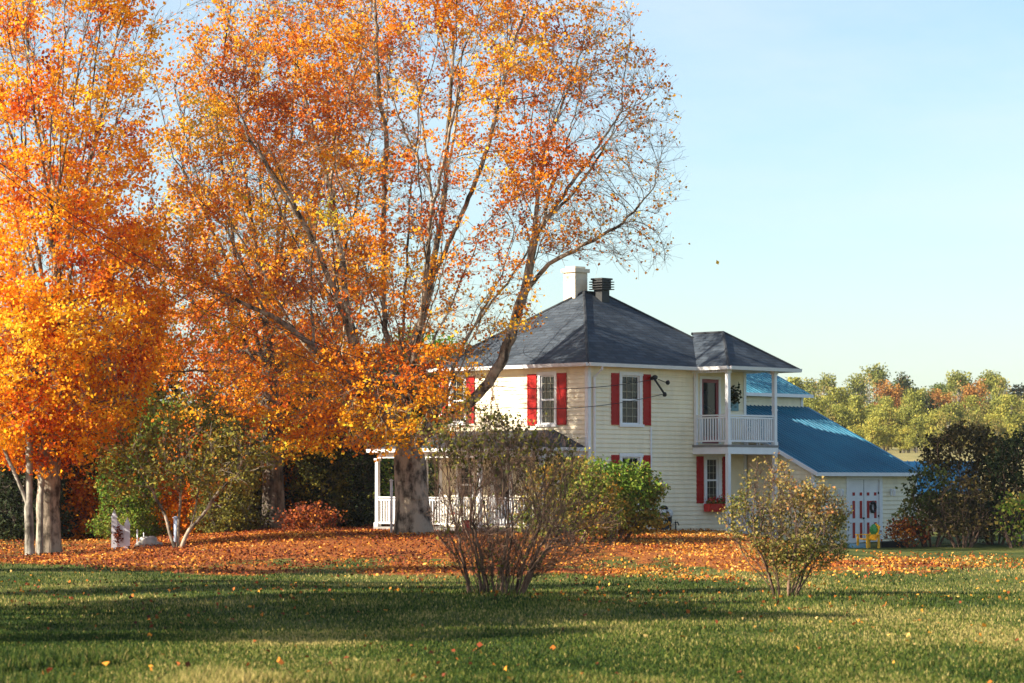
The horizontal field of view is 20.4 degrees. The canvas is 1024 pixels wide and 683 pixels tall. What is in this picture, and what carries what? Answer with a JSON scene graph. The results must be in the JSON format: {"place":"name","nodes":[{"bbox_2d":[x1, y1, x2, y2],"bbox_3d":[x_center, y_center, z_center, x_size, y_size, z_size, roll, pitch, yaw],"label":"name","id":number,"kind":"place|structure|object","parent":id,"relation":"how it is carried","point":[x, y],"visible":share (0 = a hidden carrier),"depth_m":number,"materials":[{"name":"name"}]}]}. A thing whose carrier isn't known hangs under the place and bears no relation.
{"place":"outdoors","nodes":[
{"label":"outdoors","id":0,"kind":"place"},
{"bbox_2d":[0,553,1023,682],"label":"grass","id":1,"kind":"structure","parent":0,"point":[21,662],"depth_m":37.95,"materials":[{"name":"green plant"}]},
{"bbox_2d":[0,443,1023,682],"bbox_3d":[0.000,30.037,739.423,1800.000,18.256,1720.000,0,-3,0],"label":"ground","id":2,"kind":"structure","parent":0,"point":[1000,549],"depth_m":61.27,"materials":[{"name":"grass"},{"name":"fallen leaves"},{"name":"green plant"}]},
{"bbox_2d":[0,325,61,529],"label":"tree","id":3,"kind":"object","parent":2,"relation":"on","point":[10,410],"visible":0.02,"depth_m":103.64,"materials":[{"name":"green plant"}]},
{"bbox_2d":[0,408,80,540],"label":"thicket tree","id":4,"kind":"object","parent":2,"relation":"on","point":[15,511],"visible":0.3,"depth_m":100.37,"materials":[{"name":"green plant"}]},
{"bbox_2d":[0,332,109,554],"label":"slim maple","id":5,"kind":"object","parent":2,"relation":"on","point":[29,522],"visible":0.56,"depth_m":84.73,"materials":[{"name":"orange plant"}]},
{"bbox_2d":[0,298,129,552],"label":"slim maple","id":6,"kind":"object","parent":2,"relation":"on","point":[41,510],"visible":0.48,"depth_m":85.31,"materials":[{"name":"orange plant"}]},
{"bbox_2d":[60,431,109,539],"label":"thicket tree","id":7,"kind":"object","parent":2,"relation":"on","point":[71,533],"visible":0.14,"depth_m":102.96,"materials":[{"name":"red plant"}]},
{"bbox_2d":[59,396,141,539],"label":"thicket tree","id":8,"kind":"object","parent":2,"relation":"on","point":[79,503],"visible":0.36,"depth_m":101.90,"materials":[{"name":"green plant"}]},
{"bbox_2d":[60,361,175,537],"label":"tree","id":9,"kind":"object","parent":2,"relation":"on","point":[127,405],"visible":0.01,"depth_m":105.75,"materials":[{"name":"orange plant"}]},
{"bbox_2d":[0,0,236,552],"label":"maple tree","id":10,"kind":"object","parent":2,"relation":"on","point":[81,202],"visible":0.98,"depth_m":85.48,"materials":[{"name":"orange plant"}]},
{"bbox_2d":[111,510,129,548],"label":"garden screen","id":11,"kind":"object","parent":2,"relation":"on","point":[120,535],"visible":0.98,"depth_m":87.73,"materials":[{"name":"white paint"}]},
{"bbox_2d":[83,441,164,539],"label":"thicket tree","id":12,"kind":"object","parent":2,"relation":"on","point":[132,515],"visible":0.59,"depth_m":98.00,"materials":[{"name":"green plant"}]},
{"bbox_2d":[87,330,189,488],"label":"tree","id":13,"kind":"object","parent":2,"relation":"on","point":[175,390],"depth_m":111.15,"materials":[{"name":"orange plant"}]},
{"bbox_2d":[139,536,157,546],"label":"garden rock","id":14,"kind":"object","parent":2,"relation":"on","point":[148,540],"visible":0.71,"depth_m":88.16,"materials":[{"name":"stone"}]},
{"bbox_2d":[121,391,204,534],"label":"thicket tree","id":15,"kind":"object","parent":2,"relation":"on","point":[153,425],"visible":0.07,"depth_m":100.27,"materials":[{"name":"green plant"}]},
{"bbox_2d":[149,417,227,535],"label":"thicket tree","id":16,"kind":"object","parent":2,"relation":"on","point":[185,511],"visible":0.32,"depth_m":98.74,"materials":[{"name":"green plant"}]},
{"bbox_2d":[83,383,297,547],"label":"tree","id":17,"kind":"object","parent":2,"relation":"on","point":[223,434],"visible":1,"depth_m":84.79,"materials":[{"name":"green plant"}]},
{"bbox_2d":[160,381,259,518],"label":"tree","id":18,"kind":"object","parent":2,"relation":"on","point":[222,409],"visible":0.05,"depth_m":102.58,"materials":[{"name":"green plant"}]},
{"bbox_2d":[186,424,270,534],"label":"thicket tree","id":19,"kind":"object","parent":2,"relation":"on","point":[223,517],"visible":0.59,"depth_m":97.45,"materials":[{"name":"green plant"}]},
{"bbox_2d":[213,404,261,526],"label":"thicket tree","id":20,"kind":"object","parent":2,"relation":"on","point":[259,494],"visible":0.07,"depth_m":102.40,"materials":[{"name":"green plant"}]},
{"bbox_2d":[194,313,331,490],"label":"tree","id":21,"kind":"object","parent":2,"relation":"on","point":[251,371],"visible":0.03,"depth_m":111.37,"materials":[{"name":"orange plant"}]},
{"bbox_2d":[81,0,471,528],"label":"maple tree","id":22,"kind":"object","parent":2,"relation":"on","point":[273,494],"visible":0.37,"depth_m":99.31,"materials":[{"name":"orange plant"}]},
{"bbox_2d":[259,424,317,524],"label":"thicket tree","id":23,"kind":"object","parent":2,"relation":"on","point":[286,489],"visible":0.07,"depth_m":103.50,"materials":[{"name":"green plant"}]},
{"bbox_2d":[250,390,347,525],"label":"tree","id":24,"kind":"object","parent":2,"relation":"on","point":[287,483],"visible":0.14,"depth_m":102.97,"materials":[{"name":"green plant"}]},
{"bbox_2d":[272,500,346,531],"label":"shrub","id":25,"kind":"object","parent":2,"relation":"on","point":[307,515],"visible":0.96,"depth_m":95.58,"materials":[{"name":"red plant"}]},
{"bbox_2d":[284,435,359,527],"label":"thicket tree","id":26,"kind":"object","parent":2,"relation":"on","point":[341,482],"visible":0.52,"depth_m":101.86,"materials":[{"name":"green plant"}]},
{"bbox_2d":[279,329,389,494],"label":"tree","id":27,"kind":"object","parent":2,"relation":"on","point":[296,378],"visible":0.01,"depth_m":112.10,"materials":[{"name":"orange plant"}]},
{"bbox_2d":[293,396,390,527],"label":"thicket tree","id":28,"kind":"object","parent":2,"relation":"on","point":[366,478],"visible":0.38,"depth_m":102.15,"materials":[{"name":"green plant"}]},
{"bbox_2d":[344,397,394,525],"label":"tree","id":29,"kind":"object","parent":2,"relation":"on","point":[384,491],"visible":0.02,"depth_m":107.46,"materials":[{"name":"green plant"}]},
{"bbox_2d":[328,360,438,522],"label":"tree","id":30,"kind":"object","parent":2,"relation":"on","point":[392,463],"visible":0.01,"depth_m":111.38,"materials":[{"name":"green plant"}]},
{"bbox_2d":[389,479,392,533],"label":"white post","id":31,"kind":"object","parent":2,"relation":"on","point":[391,505],"visible":0.89,"depth_m":90.82,"materials":[{"name":"paint"}]},
{"bbox_2d":[121,0,690,533],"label":"maple tree","id":32,"kind":"object","parent":2,"relation":"on","point":[411,496],"visible":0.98,"depth_m":87.86,"materials":[{"name":"orange plant"}]},
{"bbox_2d":[376,339,438,519],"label":"tree","id":33,"kind":"object","parent":2,"relation":"on","point":[429,466],"visible":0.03,"depth_m":121.56,"materials":[{"name":"green plant"}]},
{"bbox_2d":[376,325,466,510],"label":"tree","id":34,"kind":"object","parent":2,"relation":"on","point":[438,340],"visible":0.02,"depth_m":139.03,"materials":[{"name":"green plant"}]},
{"bbox_2d":[0,522,1023,682],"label":"fallen leaves","id":35,"kind":"object","parent":2,"relation":"on","point":[303,533],"visible":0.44,"depth_m":76.58,"materials":[{"name":"orange plant"}]},
{"bbox_2d":[410,395,636,594],"bbox_3d":[0.196,2.871,52.968,4.207,3.762,3.021,0,-3,0],"label":"bare shrub","id":36,"kind":"object","parent":2,"relation":"on","point":[488,479],"visible":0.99,"depth_m":52.68,"materials":[{"name":"brown plant"}]},
{"bbox_2d":[507,447,631,543],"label":"tawny shrub","id":37,"kind":"object","parent":2,"relation":"on","point":[597,509],"visible":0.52,"depth_m":81.59,"materials":[{"name":"yellow-brown leaves"},{"name":"bark"}]},
{"bbox_2d":[557,454,671,539],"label":"green shrub","id":38,"kind":"object","parent":2,"relation":"on","point":[640,489],"visible":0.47,"depth_m":83.48,"materials":[{"name":"green plant"}]},
{"bbox_2d":[366,266,925,544],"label":"farmhouse","id":39,"kind":"object","parent":2,"relation":"on","point":[687,434],"visible":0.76,"depth_m":96.58,"materials":[{"name":"beige"}]},
{"bbox_2d":[0,163,654,388],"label":"service cable","id":40,"kind":"object","parent":39,"relation":"attached to","point":[280,328],"visible":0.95,"depth_m":82.04,"materials":[{"name":"black metal"}]},
{"bbox_2d":[0,171,662,408],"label":"service cable","id":41,"kind":"object","parent":39,"relation":"attached to","point":[294,353],"visible":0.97,"depth_m":82.46,"materials":[{"name":"black metal"}]},
{"bbox_2d":[440,375,474,424],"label":"window","id":42,"kind":"structure","parent":39,"relation":"in","point":[473,378],"depth_m":97.07,"materials":[{"name":"white paint"}]},
{"bbox_2d":[456,463,474,505],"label":"window","id":43,"kind":"structure","parent":39,"relation":"in","point":[460,463],"depth_m":97.16,"materials":[{"name":"white paint"}]},
{"bbox_2d":[490,463,512,525],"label":"door","id":44,"kind":"structure","parent":39,"relation":"in","point":[494,463],"depth_m":95.59,"materials":[{"name":"white paint"}]},
{"bbox_2d":[527,371,566,426],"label":"window","id":45,"kind":"structure","parent":39,"relation":"in","point":[535,399],"depth_m":94.54,"materials":[{"name":"white paint"}]},
{"bbox_2d":[611,371,650,426],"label":"window","id":46,"kind":"structure","parent":39,"relation":"in","point":[615,394],"depth_m":94.56,"materials":[{"name":"white paint"}]},
{"bbox_2d":[611,453,650,504],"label":"window","id":47,"kind":"structure","parent":39,"relation":"in","point":[640,456],"depth_m":94.44,"materials":[{"name":"white paint"}]},
{"bbox_2d":[699,376,720,443],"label":"door","id":48,"kind":"structure","parent":39,"relation":"in","point":[703,379],"depth_m":97.52,"materials":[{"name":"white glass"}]},
{"bbox_2d":[696,455,725,504],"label":"window","id":49,"kind":"structure","parent":39,"relation":"in","point":[701,463],"depth_m":97.11,"materials":[{"name":"white paint"}]},
{"bbox_2d":[846,476,882,542],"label":"double door","id":50,"kind":"structure","parent":39,"relation":"in","point":[864,493],"depth_m":98.35,"materials":[{"name":"white paint"}]},
{"bbox_2d":[655,506,672,531],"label":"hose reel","id":51,"kind":"object","parent":2,"relation":"on","point":[670,511],"visible":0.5,"depth_m":94.93,"materials":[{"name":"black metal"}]},
{"bbox_2d":[733,498,758,534],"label":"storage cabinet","id":52,"kind":"object","parent":2,"relation":"on","point":[741,525],"visible":0.2,"depth_m":97.60,"materials":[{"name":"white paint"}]},
{"bbox_2d":[712,452,853,595],"bbox_3d":[4.925,3.364,51.718,2.581,2.721,2.017,0,-3,0],"label":"dry shrub","id":53,"kind":"object","parent":2,"relation":"on","point":[807,542],"visible":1,"depth_m":51.55,"materials":[{"name":"yellow plant"}]},
{"bbox_2d":[785,377,811,406],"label":"distant tree","id":54,"kind":"object","parent":2,"relation":"on","point":[795,381],"visible":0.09,"depth_m":368.20,"materials":[{"name":"yellow plant"}]},
{"bbox_2d":[801,377,821,396],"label":"distant tree","id":55,"kind":"object","parent":2,"relation":"on","point":[807,384],"visible":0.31,"depth_m":523.28,"materials":[{"name":"green plant"}]},
{"bbox_2d":[803,394,830,413],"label":"distant tree","id":56,"kind":"object","parent":2,"relation":"on","point":[820,403],"visible":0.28,"depth_m":338.41,"materials":[{"name":"green plant"}]},
{"bbox_2d":[813,372,841,402],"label":"distant tree","id":57,"kind":"object","parent":2,"relation":"on","point":[828,380],"visible":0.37,"depth_m":519.49,"materials":[{"name":"green plant"}]},
{"bbox_2d":[822,407,840,424],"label":"distant tree","id":58,"kind":"object","parent":2,"relation":"on","point":[828,414],"visible":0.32,"depth_m":335.62,"materials":[{"name":"green plant"}]},
{"bbox_2d":[820,386,855,416],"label":"distant tree","id":59,"kind":"object","parent":2,"relation":"on","point":[842,394],"visible":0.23,"depth_m":354.73,"materials":[{"name":"green plant"}]},
{"bbox_2d":[830,405,859,434],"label":"distant tree","id":60,"kind":"object","parent":2,"relation":"on","point":[844,421],"visible":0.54,"depth_m":335.70,"materials":[{"name":"green plant"}]},
{"bbox_2d":[844,395,867,428],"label":"distant tree","id":61,"kind":"object","parent":2,"relation":"on","point":[856,400],"visible":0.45,"depth_m":341.39,"materials":[{"name":"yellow plant"}]},
{"bbox_2d":[842,373,870,409],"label":"distant tree","id":62,"kind":"object","parent":2,"relation":"on","point":[856,385],"visible":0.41,"depth_m":488.13,"materials":[{"name":"green plant"}]},
{"bbox_2d":[845,403,867,437],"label":"distant tree","id":63,"kind":"object","parent":2,"relation":"on","point":[856,414],"visible":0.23,"depth_m":339.75,"materials":[{"name":"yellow plant"}]},
{"bbox_2d":[855,524,881,547],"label":"adirondack chair","id":64,"kind":"object","parent":2,"relation":"on","point":[873,534],"visible":1,"depth_m":92.27,"materials":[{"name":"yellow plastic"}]},
{"bbox_2d":[860,374,879,409],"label":"distant tree","id":65,"kind":"object","parent":2,"relation":"on","point":[869,383],"visible":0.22,"depth_m":449.46,"materials":[{"name":"green plant"}]},
{"bbox_2d":[853,420,888,446],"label":"distant tree","id":66,"kind":"object","parent":2,"relation":"on","point":[873,429],"visible":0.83,"depth_m":320.43,"materials":[{"name":"yellow plant"}]},
{"bbox_2d":[861,403,886,419],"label":"distant tree","id":67,"kind":"object","parent":2,"relation":"on","point":[871,406],"visible":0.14,"depth_m":381.58,"materials":[{"name":"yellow plant"}]},
{"bbox_2d":[859,362,890,401],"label":"distant tree","id":68,"kind":"object","parent":2,"relation":"on","point":[876,373],"visible":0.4,"depth_m":513.64,"materials":[{"name":"green plant"}]},
{"bbox_2d":[864,402,902,449],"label":"distant tree","id":69,"kind":"object","parent":2,"relation":"on","point":[882,415],"visible":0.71,"depth_m":328.38,"materials":[{"name":"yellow plant"}]},
{"bbox_2d":[879,408,896,450],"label":"distant tree","id":70,"kind":"object","parent":2,"relation":"on","point":[891,419],"visible":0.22,"depth_m":335.68,"materials":[{"name":"green plant"}]},
{"bbox_2d":[871,379,905,450],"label":"distant tree","id":71,"kind":"object","parent":2,"relation":"on","point":[894,392],"visible":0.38,"depth_m":407.48,"materials":[{"name":"orange plant"}]},
{"bbox_2d":[880,541,904,547],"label":"planter trough","id":72,"kind":"object","parent":2,"relation":"on","point":[888,544],"visible":0.88,"depth_m":92.80,"materials":[{"name":"black metal"}]},
{"bbox_2d":[890,371,916,406],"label":"distant tree","id":73,"kind":"object","parent":2,"relation":"on","point":[904,381],"visible":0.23,"depth_m":440.56,"materials":[{"name":"green plant"}]},
{"bbox_2d":[891,405,916,452],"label":"distant tree","id":74,"kind":"object","parent":2,"relation":"on","point":[904,418],"visible":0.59,"depth_m":335.19,"materials":[{"name":"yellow plant"}]},
{"bbox_2d":[889,425,924,452],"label":"distant tree","id":75,"kind":"object","parent":2,"relation":"on","point":[906,431],"visible":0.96,"depth_m":326.56,"materials":[{"name":"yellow plant"}]},
{"bbox_2d":[879,515,935,547],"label":"shrub","id":76,"kind":"object","parent":2,"relation":"on","point":[897,531],"visible":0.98,"depth_m":92.83,"materials":[{"name":"red plant"}]},
{"bbox_2d":[903,416,926,452],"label":"distant tree","id":77,"kind":"object","parent":2,"relation":"on","point":[917,425],"visible":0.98,"depth_m":324.18,"materials":[{"name":"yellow plant"}]},
{"bbox_2d":[900,388,929,452],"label":"distant tree","id":78,"kind":"object","parent":2,"relation":"on","point":[913,399],"visible":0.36,"depth_m":353.20,"materials":[{"name":"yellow plant"}]},
{"bbox_2d":[888,460,973,546],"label":"hedge shrub","id":79,"kind":"object","parent":2,"relation":"on","point":[929,475],"visible":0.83,"depth_m":93.17,"materials":[{"name":"green plant"}]},
{"bbox_2d":[918,382,945,402],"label":"distant tree","id":80,"kind":"object","parent":2,"relation":"on","point":[941,387],"visible":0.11,"depth_m":486.40,"materials":[{"name":"green plant"}]},
{"bbox_2d":[920,392,944,415],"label":"distant tree","id":81,"kind":"object","parent":2,"relation":"on","point":[927,399],"visible":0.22,"depth_m":391.96,"materials":[{"name":"green plant"}]},
{"bbox_2d":[919,408,955,448],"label":"distant tree","id":82,"kind":"object","parent":2,"relation":"on","point":[930,420],"visible":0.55,"depth_m":329.91,"materials":[{"name":"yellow plant"}]},
{"bbox_2d":[927,388,954,409],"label":"distant tree","id":83,"kind":"object","parent":2,"relation":"on","point":[938,396],"visible":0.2,"depth_m":403.80,"materials":[{"name":"orange plant"}]},
{"bbox_2d":[904,461,980,531],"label":"blue shed","id":84,"kind":"structure","parent":2,"relation":"on","point":[914,463],"depth_m":118.60,"materials":[{"name":"blue"}]},
{"bbox_2d":[933,412,964,452],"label":"distant tree","id":85,"kind":"object","parent":2,"relation":"on","point":[946,422],"visible":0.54,"depth_m":320.66,"materials":[{"name":"green plant"}]},
{"bbox_2d":[937,401,965,452],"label":"distant tree","id":86,"kind":"object","parent":2,"relation":"on","point":[945,408],"visible":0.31,"depth_m":335.50,"materials":[{"name":"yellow plant"}]},
{"bbox_2d":[941,378,968,409],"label":"distant tree","id":87,"kind":"object","parent":2,"relation":"on","point":[957,395],"visible":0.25,"depth_m":397.87,"materials":[{"name":"green plant"}]},
{"bbox_2d":[945,369,972,409],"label":"distant tree","id":88,"kind":"object","parent":2,"relation":"on","point":[953,379],"visible":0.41,"depth_m":440.77,"materials":[{"name":"green plant"}]},
{"bbox_2d":[923,473,1005,547],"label":"hedge shrub","id":89,"kind":"object","parent":2,"relation":"on","point":[970,519],"visible":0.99,"depth_m":92.07,"materials":[{"name":"green plant"}]},
{"bbox_2d":[912,420,1020,542],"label":"dark shrub","id":90,"kind":"object","parent":2,"relation":"on","point":[952,434],"visible":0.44,"depth_m":95.60,"materials":[{"name":"green plant"}]},
{"bbox_2d":[963,395,983,451],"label":"distant tree","id":91,"kind":"object","parent":2,"relation":"on","point":[973,400],"visible":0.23,"depth_m":353.95,"materials":[{"name":"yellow plant"}]},
{"bbox_2d":[963,411,986,450],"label":"distant tree","id":92,"kind":"object","parent":2,"relation":"on","point":[974,420],"visible":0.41,"depth_m":327.94,"materials":[{"name":"green plant"}]},
{"bbox_2d":[960,378,990,450],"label":"distant tree","id":93,"kind":"object","parent":2,"relation":"on","point":[973,391],"visible":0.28,"depth_m":403.40,"materials":[{"name":"orange plant"}]},
{"bbox_2d":[975,369,999,403],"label":"distant tree","id":94,"kind":"object","parent":2,"relation":"on","point":[989,376],"visible":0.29,"depth_m":475.76,"materials":[{"name":"green plant"}]},
{"bbox_2d":[953,436,1023,544],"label":"dark shrub","id":95,"kind":"object","parent":2,"relation":"on","point":[984,473],"visible":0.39,"depth_m":94.61,"materials":[{"name":"green plant"}]},
{"bbox_2d":[983,394,1008,435],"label":"distant tree","id":96,"kind":"object","parent":2,"relation":"on","point":[993,405],"visible":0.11,"depth_m":360.89,"materials":[{"name":"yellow plant"}]},
{"bbox_2d":[974,425,1023,544],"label":"dark shrub","id":97,"kind":"object","parent":2,"relation":"on","point":[1016,442],"visible":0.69,"depth_m":93.61,"materials":[{"name":"green plant"}]},
{"bbox_2d":[990,418,1007,438],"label":"distant tree","id":98,"kind":"object","parent":2,"relation":"on","point":[998,427],"visible":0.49,"depth_m":322.74,"materials":[{"name":"green plant"}]},
{"bbox_2d":[986,377,1013,404],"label":"distant tree","id":99,"kind":"object","parent":2,"relation":"on","point":[996,382],"visible":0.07,"depth_m":449.77,"materials":[{"name":"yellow plant"}]},
{"bbox_2d":[980,407,1023,443],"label":"distant tree","id":100,"kind":"object","parent":2,"relation":"on","point":[988,419],"visible":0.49,"depth_m":337.13,"materials":[{"name":"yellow plant"}]},
{"bbox_2d":[987,488,1023,547],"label":"hedge shrub","id":101,"kind":"object","parent":2,"relation":"on","point":[1011,503],"visible":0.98,"depth_m":91.19,"materials":[{"name":"green plant"}]},
{"bbox_2d":[992,394,1023,429],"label":"distant tree","id":102,"kind":"object","parent":2,"relation":"on","point":[1010,399],"visible":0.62,"depth_m":337.94,"materials":[{"name":"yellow plant"}]},
{"bbox_2d":[1009,383,1023,399],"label":"distant tree","id":103,"kind":"object","parent":2,"relation":"on","point":[1016,389],"visible":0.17,"depth_m":509.12,"materials":[{"name":"green plant"}]},
{"bbox_2d":[0,0,1023,434],"label":"sky","id":104,"kind":"structure","parent":0,"point":[853,174],"materials":[{"name":"blue"}]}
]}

